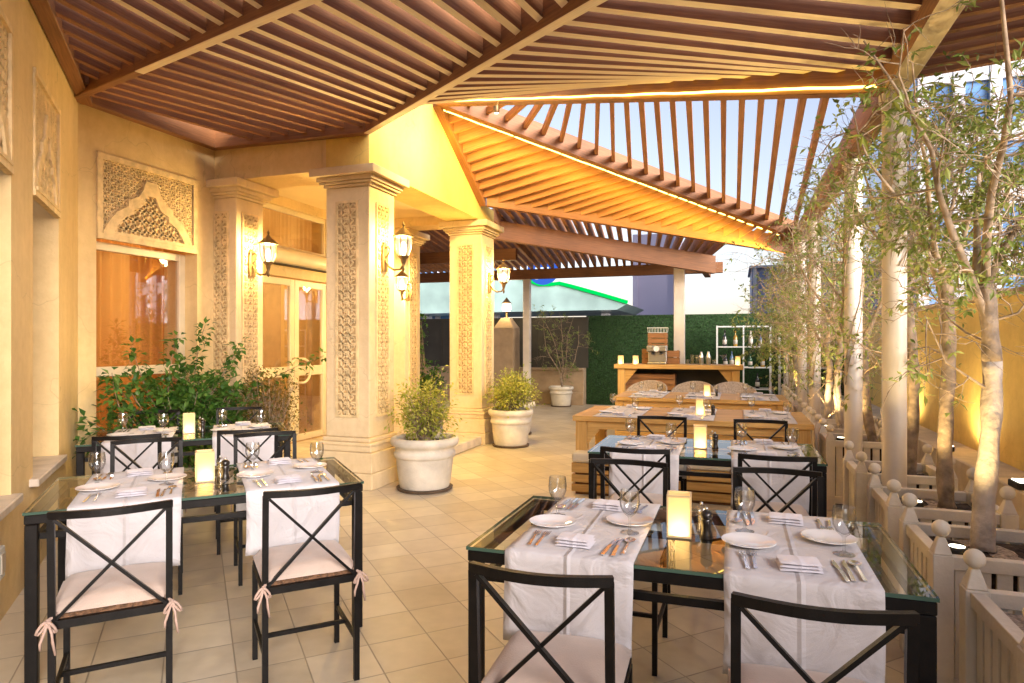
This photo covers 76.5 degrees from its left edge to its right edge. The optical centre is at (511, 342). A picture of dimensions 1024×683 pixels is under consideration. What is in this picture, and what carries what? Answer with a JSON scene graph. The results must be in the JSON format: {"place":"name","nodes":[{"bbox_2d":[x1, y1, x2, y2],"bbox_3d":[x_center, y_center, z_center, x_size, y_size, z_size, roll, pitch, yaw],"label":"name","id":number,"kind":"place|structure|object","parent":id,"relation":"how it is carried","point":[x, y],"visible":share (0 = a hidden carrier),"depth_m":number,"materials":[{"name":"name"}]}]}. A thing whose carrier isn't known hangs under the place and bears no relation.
{"place":"outdoors","nodes":[
{"label":"outdoors","id":0,"kind":"place"},
{"bbox_2d":[0,401,903,682],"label":"terrace floor","id":1,"kind":"structure","parent":0,"point":[414,627],"depth_m":3.50,"materials":[{"name":"tile"}]},
{"bbox_2d":[34,499,182,682],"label":"dining chair","id":2,"kind":"object","parent":1,"relation":"on","point":[116,591],"visible":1,"depth_m":2.42,"materials":[{"name":"black metal"}]},
{"bbox_2d":[91,433,161,474],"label":"dining chair","id":3,"kind":"object","parent":1,"relation":"on","point":[95,440],"visible":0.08,"depth_m":4.15,"materials":[{"name":"black metal"}]},
{"bbox_2d":[110,437,186,594],"bbox_3d":[-2.167,1.016,3.846,0.461,0.847,0.473,0,0,-27],"label":"dining chair","id":4,"kind":"object","parent":1,"relation":"on","point":[178,440],"visible":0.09,"depth_m":3.98,"materials":[{"name":"black metal"}]},
{"bbox_2d":[75,422,290,494],"bbox_3d":[-2.508,1.070,5.094,1.408,0.740,0.788,0,0,-24],"label":"glass table","id":5,"kind":"object","parent":1,"relation":"on","point":[81,450],"visible":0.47,"depth_m":4.77,"materials":[{"name":"black metal"}]},
{"bbox_2d":[100,426,177,472],"bbox_3d":[-2.817,0.845,4.957,0.435,0.303,0.849,0,0,-24],"label":"table runner","id":6,"kind":"object","parent":5,"relation":"on","point":[147,458],"visible":0.38,"depth_m":4.60,"materials":[{"name":"grey fabric"}]},
{"bbox_2d":[212,422,273,477],"bbox_3d":[-2.175,0.845,5.242,0.435,0.303,0.847,0,0,-24],"label":"table runner","id":7,"kind":"object","parent":5,"relation":"on","point":[266,451],"visible":0.38,"depth_m":4.90,"materials":[{"name":"grey fabric"}]},
{"bbox_2d":[22,457,363,682],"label":"glass table","id":8,"kind":"object","parent":1,"relation":"on","point":[35,516],"visible":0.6,"depth_m":2.99,"materials":[{"name":"black metal"}]},
{"bbox_2d":[65,467,183,579],"bbox_3d":[-1.859,0.845,3.189,0.435,0.303,0.849,0,0,-26],"label":"table runner","id":9,"kind":"object","parent":8,"relation":"on","point":[111,537],"visible":0.61,"depth_m":2.84,"materials":[{"name":"grey fabric"}]},
{"bbox_2d":[75,482,119,491],"bbox_3d":[-1.962,0.686,3.077,0.181,0.016,0.181,0,0,-26],"label":"side plate","id":10,"kind":"object","parent":9,"relation":"on","point":[95,487],"visible":1,"depth_m":3.09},
{"bbox_2d":[115,487,147,497],"bbox_3d":[-1.736,0.679,2.967,0.124,0.029,0.096,0,0,-26],"label":"folded napkin","id":11,"kind":"object","parent":9,"relation":"on","point":[131,492],"visible":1,"depth_m":2.94,"materials":[{"name":"white"}]},
{"bbox_2d":[195,449,214,482],"bbox_3d":[-1.565,0.624,3.310,0.086,0.151,0.086,0,0,-29],"label":"candle lamp","id":12,"kind":"object","parent":8,"relation":"on","point":[205,465],"visible":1,"depth_m":3.28,"materials":[{"name":"yellow glass"}]},
{"bbox_2d":[236,457,339,555],"bbox_3d":[-1.228,0.845,3.497,0.435,0.303,0.847,0,0,-26],"label":"table runner","id":13,"kind":"object","parent":8,"relation":"on","point":[310,514],"visible":0.69,"depth_m":3.16,"materials":[{"name":"grey fabric"}]},
{"bbox_2d":[72,316,325,494],"bbox_3d":[-2.990,0.636,6.429,1.136,1.809,2.649,0,0,19],"label":"shrub","id":14,"kind":"object","parent":1,"relation":"on","point":[186,397],"visible":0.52,"depth_m":6.04,"materials":[{"name":"green plant"}]},
{"bbox_2d":[214,406,261,511],"bbox_3d":[-2.446,1.016,5.829,0.461,0.847,0.473,0,0,-22],"label":"dining chair","id":15,"kind":"object","parent":1,"relation":"on","point":[218,410],"visible":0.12,"depth_m":6.00,"materials":[{"name":"black metal"}]},
{"bbox_2d":[211,427,277,554],"bbox_3d":[-1.904,1.016,4.657,0.461,0.847,0.473,0,0,-26],"label":"dining chair","id":16,"kind":"object","parent":1,"relation":"on","point":[219,492],"visible":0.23,"depth_m":4.43,"materials":[{"name":"black metal"}]},
{"bbox_2d":[0,0,503,620],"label":"restaurant building","id":17,"kind":"structure","parent":1,"relation":"on","point":[114,232],"depth_m":6.54,"materials":[{"name":"paint"}]},
{"bbox_2d":[96,238,184,432],"bbox_3d":[-3.812,0.090,6.442,0.391,2.500,1.700,0,0,19],"label":"window","id":18,"kind":"structure","parent":17,"relation":"in","point":[129,277],"depth_m":6.56,"materials":[{"name":"glass"}]},
{"bbox_2d":[248,230,278,276],"bbox_3d":[-2.710,-0.978,7.099,0.333,0.515,0.213,0,0,19],"label":"wall lantern","id":19,"kind":"object","parent":17,"relation":"attached to","point":[267,240],"depth_m":7.08,"materials":[{"name":"brown metal"}]},
{"bbox_2d":[263,276,298,442],"bbox_3d":[-2.975,0.235,8.290,0.157,2.150,0.700,0,0,19],"label":"door","id":20,"kind":"structure","parent":17,"relation":"in","point":[289,283],"depth_m":8.55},
{"bbox_2d":[263,203,325,256],"bbox_3d":[-3.046,-1.485,8.690,0.319,0.650,1.650,0,0,19],"label":"transom window","id":21,"kind":"structure","parent":17,"relation":"in","point":[292,230],"depth_m":8.91,"materials":[{"name":"orange glass"}]},
{"bbox_2d":[294,280,325,440],"bbox_3d":[-2.743,0.235,8.961,0.157,2.150,0.700,0,0,19],"label":"door","id":22,"kind":"structure","parent":17,"relation":"in","point":[320,369],"depth_m":9.02,"materials":[{"name":"wood"}]},
{"bbox_2d":[381,221,413,271],"bbox_3d":[-1.156,-0.978,6.606,0.333,0.515,0.213,0,0,19],"label":"wall lantern","id":23,"kind":"object","parent":17,"relation":"attached to","point":[403,232],"depth_m":6.58,"materials":[{"name":"brown metal"}]},
{"bbox_2d":[395,269,411,300],"bbox_3d":[-1.626,-0.887,9.775,0.213,0.515,0.333,0,0,19],"label":"wall lantern","id":24,"kind":"object","parent":17,"relation":"attached to","point":[408,289],"depth_m":9.71,"materials":[{"name":"brown metal"}]},
{"bbox_2d":[488,258,510,292],"bbox_3d":[-0.176,-0.978,9.452,0.333,0.515,0.213,0,0,19],"label":"wall lantern","id":25,"kind":"object","parent":17,"relation":"attached to","point":[504,266],"depth_m":9.42,"materials":[{"name":"brown metal"}]},
{"bbox_2d":[230,430,296,585],"bbox_3d":[-1.551,1.016,4.146,0.461,0.847,0.473,0,0,-27],"label":"dining chair","id":26,"kind":"object","parent":1,"relation":"on","point":[239,546],"visible":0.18,"depth_m":4.21,"materials":[{"name":"black metal"}]},
{"bbox_2d":[218,357,321,456],"bbox_3d":[-2.559,0.791,7.025,1.045,1.305,0.991,0,0,-6],"label":"rust shrub","id":27,"kind":"object","parent":1,"relation":"on","point":[277,418],"visible":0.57,"depth_m":6.91,"materials":[{"name":"green plant"}]},
{"bbox_2d":[252,482,368,682],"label":"dining chair","id":28,"kind":"object","parent":1,"relation":"on","point":[308,563],"visible":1,"depth_m":2.75,"materials":[{"name":"black metal"}]},
{"bbox_2d":[390,432,458,493],"bbox_3d":[-0.863,1.180,6.431,0.676,0.520,0.676,0,0,19],"label":"plant pot","id":29,"kind":"object","parent":1,"relation":"on","point":[424,467],"visible":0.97,"depth_m":6.19,"materials":[{"name":"ceramic"}]},
{"bbox_2d":[384,365,466,440],"bbox_3d":[-0.898,0.692,6.424,0.832,0.955,0.793,0,0,19],"label":"potted shrub","id":30,"kind":"object","parent":29,"relation":"in","point":[422,427],"visible":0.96,"depth_m":6.36,"materials":[{"name":"green plant"}]},
{"bbox_2d":[420,313,448,423],"bbox_3d":[-1.438,0.419,11.043,0.870,2.120,1.017,0,0,19],"label":"climbing bush","id":31,"kind":"object","parent":1,"relation":"on","point":[427,376],"visible":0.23,"depth_m":11.00,"materials":[{"name":"green plant"}]},
{"bbox_2d":[421,366,585,404],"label":"boundary wall","id":32,"kind":"structure","parent":1,"relation":"on","point":[545,379],"depth_m":15.28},
{"bbox_2d":[420,317,588,367],"bbox_3d":[-1.186,-0.016,16.167,6.270,1.188,0.070,0,0,19],"label":"panel fence","id":33,"kind":"object","parent":32,"relation":"on","point":[437,341],"visible":0.3,"depth_m":15.50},
{"bbox_2d":[494,318,519,405],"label":"gate pillar","id":34,"kind":"structure","parent":1,"relation":"on","point":[506,342],"depth_m":14.86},
{"bbox_2d":[488,407,532,448],"bbox_3d":[-0.018,1.180,9.102,0.636,0.520,0.636,0,0,19],"label":"plant pot","id":35,"kind":"object","parent":1,"relation":"on","point":[511,431],"visible":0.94,"depth_m":8.88,"materials":[{"name":"ceramic"}]},
{"bbox_2d":[480,370,544,417],"bbox_3d":[0.004,0.742,9.039,0.931,0.708,0.785,0,0,19],"label":"potted shrub","id":36,"kind":"object","parent":35,"relation":"in","point":[508,400],"visible":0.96,"depth_m":9.02,"materials":[{"name":"green plant"}]},
{"bbox_2d":[495,400,534,434],"bbox_3d":[0.054,1.180,10.293,0.636,0.520,0.636,0,0,19],"label":"plant pot","id":37,"kind":"object","parent":1,"relation":"on","point":[531,407],"visible":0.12,"depth_m":10.19,"materials":[{"name":"ceramic"}]},
{"bbox_2d":[494,364,540,401],"bbox_3d":[0.060,0.725,10.301,0.934,0.807,0.940,0,0,-26],"label":"potted shrub","id":38,"kind":"object","parent":37,"relation":"in","point":[523,380],"visible":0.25,"depth_m":10.27,"materials":[{"name":"green plant"}]},
{"bbox_2d":[30,0,1023,519],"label":"pergola","id":39,"kind":"object","parent":1,"relation":"on","point":[222,74],"visible":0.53,"depth_m":4.71,"materials":[{"name":"brown wood"}]},
{"bbox_2d":[444,110,777,234],"bbox_3d":[1.666,-2.173,8.759,5.348,1.302,0.016,0,0,-20],"label":"led strip","id":40,"kind":"object","parent":39,"relation":"attached to","point":[595,166],"visible":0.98,"depth_m":8.53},
{"bbox_2d":[456,85,874,101],"bbox_3d":[0.663,-2.208,5.817,0.015,1.302,4.850,0,0,-40],"label":"led strip","id":41,"kind":"object","parent":39,"relation":"attached to","point":[764,90],"visible":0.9,"depth_m":4.97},
{"bbox_2d":[789,203,842,397],"bbox_3d":[3.806,-0.501,7.847,0.912,2.450,0.921,0,0,-5],"label":"tree","id":42,"kind":"object","parent":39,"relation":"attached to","point":[808,375],"visible":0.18,"depth_m":7.87,"materials":[{"name":"green plant"}]},
{"bbox_2d":[802,132,920,411],"bbox_3d":[2.904,-0.576,5.579,0.881,2.285,1.331,0,0,19],"label":"climbing vine","id":43,"kind":"object","parent":39,"relation":"attached to","point":[843,287],"visible":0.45,"depth_m":5.29,"materials":[{"name":"green plant"}]},
{"bbox_2d":[848,74,1023,277],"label":"climbing vine","id":44,"kind":"object","parent":39,"relation":"attached to","point":[863,141],"visible":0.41,"depth_m":3.59,"materials":[{"name":"green plant"}]},
{"bbox_2d":[468,561,632,682],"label":"dining chair","id":45,"kind":"object","parent":1,"relation":"on","point":[526,655],"visible":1,"depth_m":1.77,"materials":[{"name":"black metal"}]},
{"bbox_2d":[548,385,573,406],"bbox_3d":[1.117,1.210,14.792,0.574,0.460,0.574,0,0,19],"label":"plant pot","id":46,"kind":"object","parent":1,"relation":"on","point":[560,396],"visible":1,"depth_m":14.59,"materials":[{"name":"ceramic"}]},
{"bbox_2d":[529,304,597,386],"bbox_3d":[1.024,0.064,14.682,1.533,1.932,1.286,0,0,-25],"label":"potted tree","id":47,"kind":"object","parent":46,"relation":"in","point":[562,357],"visible":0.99,"depth_m":14.73,"materials":[{"name":"green plant"}]},
{"bbox_2d":[589,458,674,676],"bbox_3d":[0.522,1.016,3.094,0.462,0.847,0.473,0,0,20],"label":"dining chair","id":48,"kind":"object","parent":1,"relation":"on","point":[656,617],"visible":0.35,"depth_m":3.19,"materials":[{"name":"black metal"}]},
{"bbox_2d":[600,446,674,592],"bbox_3d":[0.752,1.016,3.857,0.462,0.847,0.473,0,0,18],"label":"dining chair","id":49,"kind":"object","parent":1,"relation":"on","point":[650,498],"visible":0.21,"depth_m":3.70,"materials":[{"name":"black metal"}]},
{"bbox_2d":[626,380,667,407],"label":"tub chair","id":50,"kind":"object","parent":1,"relation":"on","point":[647,385],"visible":0.11,"depth_m":10.12,"materials":[{"name":"beige wicker"}]},
{"bbox_2d":[572,445,731,505],"bbox_3d":[1.638,1.240,6.078,2.100,0.400,0.500,0,0,19],"label":"pallet bench","id":51,"kind":"object","parent":1,"relation":"on","point":[709,490],"visible":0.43,"depth_m":5.83,"materials":[{"name":"brown wood"}]},
{"bbox_2d":[637,416,690,490],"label":"dining chair","id":52,"kind":"object","parent":1,"relation":"on","point":[681,479],"visible":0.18,"depth_m":5.21,"materials":[{"name":"black metal"}]},
{"bbox_2d":[614,363,743,393],"bbox_3d":[2.904,0.905,11.353,2.140,1.070,0.656,0,0,19],"label":"wooden bar","id":53,"kind":"object","parent":1,"relation":"on","point":[713,375],"visible":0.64,"depth_m":11.37,"materials":[{"name":"brown wood"}]},
{"bbox_2d":[626,373,675,389],"bbox_3d":[2.445,0.680,11.554,0.900,0.280,0.300,0,0,19],"label":"wooden crate","id":54,"kind":"object","parent":53,"relation":"on","point":[669,380],"visible":0.4,"depth_m":11.41,"materials":[{"name":"brown wood"}]},
{"bbox_2d":[647,345,667,363],"bbox_3d":[2.534,0.203,11.351,0.340,0.335,0.295,0,0,19],"label":"coffee machine","id":55,"kind":"object","parent":53,"relation":"on","point":[657,354],"visible":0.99,"depth_m":11.32,"materials":[{"name":"metal"}]},
{"bbox_2d":[670,381,714,392],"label":"tub chair","id":56,"kind":"object","parent":1,"relation":"on","point":[688,386],"visible":0.1,"depth_m":9.91,"materials":[{"name":"beige"}]},
{"bbox_2d":[573,406,813,453],"bbox_3d":[1.775,1.073,6.475,2.140,0.735,1.076,0,0,19],"label":"wooden table","id":57,"kind":"object","parent":1,"relation":"on","point":[589,426],"visible":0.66,"depth_m":6.09,"materials":[{"name":"brown wood"}]},
{"bbox_2d":[593,406,651,417],"bbox_3d":[1.158,0.703,6.687,0.445,0.010,1.110,0,0,19],"label":"cloth mat","id":58,"kind":"object","parent":57,"relation":"on","point":[627,411],"visible":0.81,"depth_m":6.54,"materials":[{"name":"grey fabric"}]},
{"bbox_2d":[667,408,716,420],"bbox_3d":[1.791,0.703,6.469,0.445,0.010,1.110,0,0,19],"label":"cloth mat","id":59,"kind":"object","parent":57,"relation":"on","point":[710,417],"visible":0.56,"depth_m":6.28,"materials":[{"name":"grey fabric"}]},
{"bbox_2d":[743,410,797,423],"bbox_3d":[2.453,0.703,6.241,0.445,0.010,1.110,0,0,19],"label":"cloth mat","id":60,"kind":"object","parent":57,"relation":"on","point":[791,420],"visible":0.49,"depth_m":6.27,"materials":[{"name":"grey fabric"}]},
{"bbox_2d":[615,430,784,452],"bbox_3d":[2.413,1.240,8.328,2.100,0.400,0.500,0,0,19],"label":"pallet bench","id":61,"kind":"object","parent":1,"relation":"on","point":[689,435],"visible":0.1,"depth_m":8.10,"materials":[{"name":"brown wood"}]},
{"bbox_2d":[613,391,788,430],"bbox_3d":[2.511,1.073,8.707,2.140,0.735,1.076,0,0,19],"label":"wooden table","id":62,"kind":"object","parent":1,"relation":"on","point":[728,401],"visible":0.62,"depth_m":8.28,"materials":[{"name":"brown wood"}]},
{"bbox_2d":[466,496,939,682],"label":"glass table","id":63,"kind":"object","parent":1,"relation":"on","point":[920,599],"visible":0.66,"depth_m":2.09,"materials":[{"name":"black metal"}]},
{"bbox_2d":[503,497,660,657],"bbox_3d":[0.307,0.845,2.496,0.435,0.303,0.849,0,0,19],"label":"table runner","id":64,"kind":"object","parent":63,"relation":"on","point":[542,608],"visible":0.79,"depth_m":2.15,"materials":[{"name":"grey fabric"}]},
{"bbox_2d":[529,514,576,527],"bbox_3d":[0.156,0.686,2.486,0.181,0.016,0.181,0,0,19],"label":"side plate","id":65,"kind":"object","parent":64,"relation":"on","point":[552,520],"visible":1,"depth_m":2.50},
{"bbox_2d":[555,532,595,548],"bbox_3d":[0.219,0.679,2.244,0.124,0.029,0.096,0,0,20],"label":"folded napkin","id":66,"kind":"object","parent":64,"relation":"on","point":[576,540],"visible":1,"depth_m":2.22,"materials":[{"name":"white"}]},
{"bbox_2d":[591,499,624,510],"bbox_3d":[0.405,0.679,2.731,0.124,0.029,0.096,0,0,22],"label":"folded napkin","id":67,"kind":"object","parent":64,"relation":"on","point":[605,504],"visible":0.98,"depth_m":2.71,"materials":[{"name":"white"}]},
{"bbox_2d":[606,513,653,525],"bbox_3d":[0.454,0.686,2.505,0.181,0.016,0.181,0,0,19],"label":"side plate","id":68,"kind":"object","parent":64,"relation":"on","point":[629,519],"visible":1,"depth_m":2.52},
{"bbox_2d":[667,490,691,538],"bbox_3d":[0.610,0.624,2.371,0.086,0.151,0.086,0,0,16],"label":"candle lamp","id":69,"kind":"object","parent":63,"relation":"on","point":[679,514],"visible":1,"depth_m":2.33,"materials":[{"name":"beige glass"}]},
{"bbox_2d":[700,507,712,539],"bbox_3d":[0.697,0.643,2.330,0.044,0.113,0.043,0,0,19],"label":"pepper mill","id":70,"kind":"object","parent":63,"relation":"on","point":[706,515],"visible":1,"depth_m":2.31,"materials":[{"name":"metal"}]},
{"bbox_2d":[722,510,885,682],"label":"table runner","id":71,"kind":"object","parent":63,"relation":"on","point":[824,647],"visible":0.72,"depth_m":1.91,"materials":[{"name":"grey fabric"}]},
{"bbox_2d":[721,532,776,548],"bbox_3d":[0.816,0.686,2.241,0.181,0.016,0.181,0,0,19],"label":"side plate","id":72,"kind":"object","parent":71,"relation":"on","point":[749,540],"visible":1,"depth_m":2.25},
{"bbox_2d":[768,512,803,525],"bbox_3d":[1.059,0.679,2.517,0.124,0.029,0.096,0,0,21],"label":"folded napkin","id":73,"kind":"object","parent":71,"relation":"on","point":[785,518],"visible":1,"depth_m":2.49,"materials":[{"name":"white"}]},
{"bbox_2d":[775,554,823,573],"bbox_3d":[0.885,0.679,2.005,0.124,0.029,0.096,0,0,14],"label":"folded napkin","id":74,"kind":"object","parent":71,"relation":"on","point":[805,564],"visible":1,"depth_m":1.98,"materials":[{"name":"white"}]},
{"bbox_2d":[801,529,857,544],"bbox_3d":[1.112,0.686,2.281,0.181,0.016,0.181,0,0,19],"label":"side plate","id":75,"kind":"object","parent":71,"relation":"on","point":[830,537],"visible":1,"depth_m":2.30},
{"bbox_2d":[588,435,827,516],"bbox_3d":[1.281,1.070,4.350,1.408,0.740,0.788,0,0,18],"label":"glass table","id":76,"kind":"object","parent":1,"relation":"on","point":[714,460],"visible":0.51,"depth_m":4.17,"materials":[{"name":"black metal"}]},
{"bbox_2d":[609,435,686,497],"bbox_3d":[0.952,0.845,4.460,0.435,0.303,0.849,0,0,19],"label":"table runner","id":77,"kind":"object","parent":76,"relation":"on","point":[619,480],"visible":0.49,"depth_m":4.10,"materials":[{"name":"grey fabric"}]},
{"bbox_2d":[693,424,706,448],"bbox_3d":[1.256,0.624,4.337,0.086,0.151,0.086,0,0,16],"label":"candle lamp","id":78,"kind":"object","parent":76,"relation":"on","point":[699,436],"visible":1,"depth_m":4.30,"materials":[{"name":"yellow glass"}]},
{"bbox_2d":[730,440,809,513],"bbox_3d":[1.650,0.845,4.226,0.435,0.303,0.847,0,0,18],"label":"table runner","id":79,"kind":"object","parent":76,"relation":"on","point":[790,491],"visible":0.46,"depth_m":3.85,"materials":[{"name":"grey fabric"}]},
{"bbox_2d":[586,313,843,404],"bbox_3d":[4.399,0.391,14.449,5.590,2.123,0.311,0,0,19],"label":"artificial hedge","id":80,"kind":"object","parent":1,"relation":"on","point":[613,337],"visible":0.36,"depth_m":14.71,"materials":[{"name":"plant"}]},
{"bbox_2d":[711,381,756,409],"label":"tub chair","id":81,"kind":"object","parent":1,"relation":"on","point":[732,387],"visible":0.12,"depth_m":9.71,"materials":[{"name":"beige"}]},
{"bbox_2d":[716,325,771,393],"bbox_3d":[4.798,0.540,13.472,1.066,1.800,0.366,0,0,19],"label":"shelf unit","id":82,"kind":"object","parent":1,"relation":"on","point":[770,372],"visible":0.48,"depth_m":13.33,"materials":[{"name":"white paint"}]},
{"bbox_2d":[729,419,787,483],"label":"dining chair","id":83,"kind":"object","parent":1,"relation":"on","point":[737,421],"visible":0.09,"depth_m":5.02,"materials":[{"name":"black metal"}]},
{"bbox_2d":[738,453,817,516],"bbox_3d":[1.455,1.016,3.622,0.462,0.847,0.473,0,0,16],"label":"dining chair","id":84,"kind":"object","parent":1,"relation":"on","point":[758,506],"visible":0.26,"depth_m":3.46,"materials":[{"name":"black metal"}]},
{"bbox_2d":[733,467,823,516],"bbox_3d":[1.181,1.016,2.867,0.461,0.847,0.473,0,0,19],"label":"dining chair","id":85,"kind":"object","parent":1,"relation":"on","point":[817,475],"visible":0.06,"depth_m":3.04,"materials":[{"name":"black metal"}]},
{"bbox_2d":[784,387,824,410],"bbox_3d":[4.525,1.071,10.023,0.562,0.738,0.562,0,0,19],"label":"timber planter","id":86,"kind":"object","parent":1,"relation":"on","point":[786,395],"visible":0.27,"depth_m":9.86,"materials":[{"name":"wood"}]},
{"bbox_2d":[728,244,869,395],"bbox_3d":[4.566,-0.302,10.148,2.270,2.553,2.720,0,0,19],"label":"planter tree","id":87,"kind":"object","parent":86,"relation":"in","point":[765,346],"visible":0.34,"depth_m":10.11,"materials":[{"name":"green plant"}]},
{"bbox_2d":[793,395,843,414],"bbox_3d":[3.971,1.071,8.416,0.562,0.738,0.562,0,0,19],"label":"timber planter","id":88,"kind":"object","parent":1,"relation":"on","point":[797,406],"visible":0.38,"depth_m":8.25,"materials":[{"name":"wood"}]},
{"bbox_2d":[731,221,875,402],"bbox_3d":[3.887,-0.305,8.408,2.052,2.402,2.583,0,0,19],"label":"planter tree","id":89,"kind":"object","parent":88,"relation":"in","point":[797,291],"visible":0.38,"depth_m":8.41,"materials":[{"name":"green plant"}]},
{"bbox_2d":[802,402,835,422],"bbox_3d":[3.613,1.071,7.375,0.562,0.738,0.562,0,0,19],"label":"timber planter","id":90,"kind":"object","parent":1,"relation":"on","point":[805,411],"visible":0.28,"depth_m":7.23,"materials":[{"name":"wood"}]},
{"bbox_2d":[750,188,881,418],"bbox_3d":[3.619,-0.469,7.528,1.731,2.729,2.513,0,0,19],"label":"planter tree","id":91,"kind":"object","parent":90,"relation":"in","point":[828,397],"visible":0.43,"depth_m":7.36,"materials":[{"name":"green plant"}]},
{"bbox_2d":[728,591,919,682],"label":"dining chair","id":92,"kind":"object","parent":1,"relation":"on","point":[907,621],"visible":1,"depth_m":1.48,"materials":[{"name":"black metal"}]},
{"bbox_2d":[809,409,878,454],"bbox_3d":[3.336,1.071,6.572,0.562,0.738,0.562,0,0,19],"label":"timber planter","id":93,"kind":"object","parent":1,"relation":"on","point":[815,431],"visible":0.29,"depth_m":6.40,"materials":[{"name":"wood"}]},
{"bbox_2d":[711,174,961,428],"bbox_3d":[3.374,-0.381,6.581,2.711,2.553,1.862,0,0,-32],"label":"planter tree","id":94,"kind":"object","parent":93,"relation":"in","point":[840,415],"visible":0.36,"depth_m":6.60,"materials":[{"name":"green plant"}]},
{"bbox_2d":[818,418,881,510],"bbox_3d":[3.060,1.071,5.768,0.562,0.738,0.562,0,0,19],"label":"timber planter","id":95,"kind":"object","parent":1,"relation":"on","point":[830,450],"visible":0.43,"depth_m":5.58,"materials":[{"name":"wood"}]},
{"bbox_2d":[743,157,981,441],"bbox_3d":[3.167,-0.337,5.757,2.177,2.885,2.055,0,0,19],"label":"planter tree","id":96,"kind":"object","parent":95,"relation":"in","point":[869,424],"visible":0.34,"depth_m":5.83,"materials":[{"name":"green plant"}]},
{"bbox_2d":[843,441,957,549],"bbox_3d":[2.576,1.071,4.364,0.562,0.738,0.562,0,0,19],"label":"timber planter","id":97,"kind":"object","parent":1,"relation":"on","point":[856,475],"visible":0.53,"depth_m":4.25,"materials":[{"name":"wood"}]},
{"bbox_2d":[768,67,1023,474],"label":"planter tree","id":98,"kind":"object","parent":97,"relation":"in","point":[913,415],"visible":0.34,"depth_m":4.37,"materials":[{"name":"green plant"}]},
{"bbox_2d":[842,286,1023,529],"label":"garden wall","id":99,"kind":"structure","parent":1,"relation":"on","point":[967,437],"depth_m":6.60,"materials":[{"name":"stone"}]},
{"bbox_2d":[867,463,1018,592],"bbox_3d":[2.278,1.071,3.499,0.562,0.738,0.562,0,0,19],"label":"timber planter","id":100,"kind":"object","parent":1,"relation":"on","point":[886,506],"visible":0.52,"depth_m":3.33,"materials":[{"name":"wood"}]},
{"bbox_2d":[785,64,1023,508],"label":"planter tree","id":101,"kind":"object","parent":100,"relation":"in","point":[945,483],"visible":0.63,"depth_m":3.52,"materials":[{"name":"green plant"}]},
{"bbox_2d":[899,493,1023,682],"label":"timber planter","id":102,"kind":"object","parent":1,"relation":"on","point":[940,567],"visible":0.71,"depth_m":2.56,"materials":[{"name":"wood"}]},
{"bbox_2d":[796,0,1023,552],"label":"planter tree","id":103,"kind":"object","parent":102,"relation":"in","point":[979,273],"visible":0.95,"depth_m":2.79,"materials":[{"name":"green plant"}]},
{"bbox_2d":[959,548,1023,682],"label":"timber planter","id":104,"kind":"object","parent":1,"relation":"on","point":[991,639],"visible":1,"depth_m":2.15,"materials":[{"name":"wood"}]},
{"bbox_2d":[633,234,682,314],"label":"lilac building","id":105,"kind":"structure","parent":0,"point":[653,294],"depth_m":68.87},
{"bbox_2d":[490,97,865,317],"label":"sky","id":106,"kind":"structure","parent":0,"point":[703,295],"materials":[{"name":"white"}]},
{"bbox_2d":[748,263,865,314],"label":"blue building","id":107,"kind":"structure","parent":0,"point":[753,271],"depth_m":55.97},
{"bbox_2d":[866,59,1023,315],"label":"glass tower","id":108,"kind":"structure","parent":0,"point":[1000,81],"depth_m":32.23,"materials":[{"name":"glass"}]},
{"label":"ground","id":109,"kind":"structure","parent":0,"visible":0},
{"bbox_2d":[420,263,643,318],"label":"forecourt canopy","id":110,"kind":"object","parent":109,"relation":"on","point":[562,298],"visible":0.5,"depth_m":47.35,"materials":[{"name":"grey metal"}]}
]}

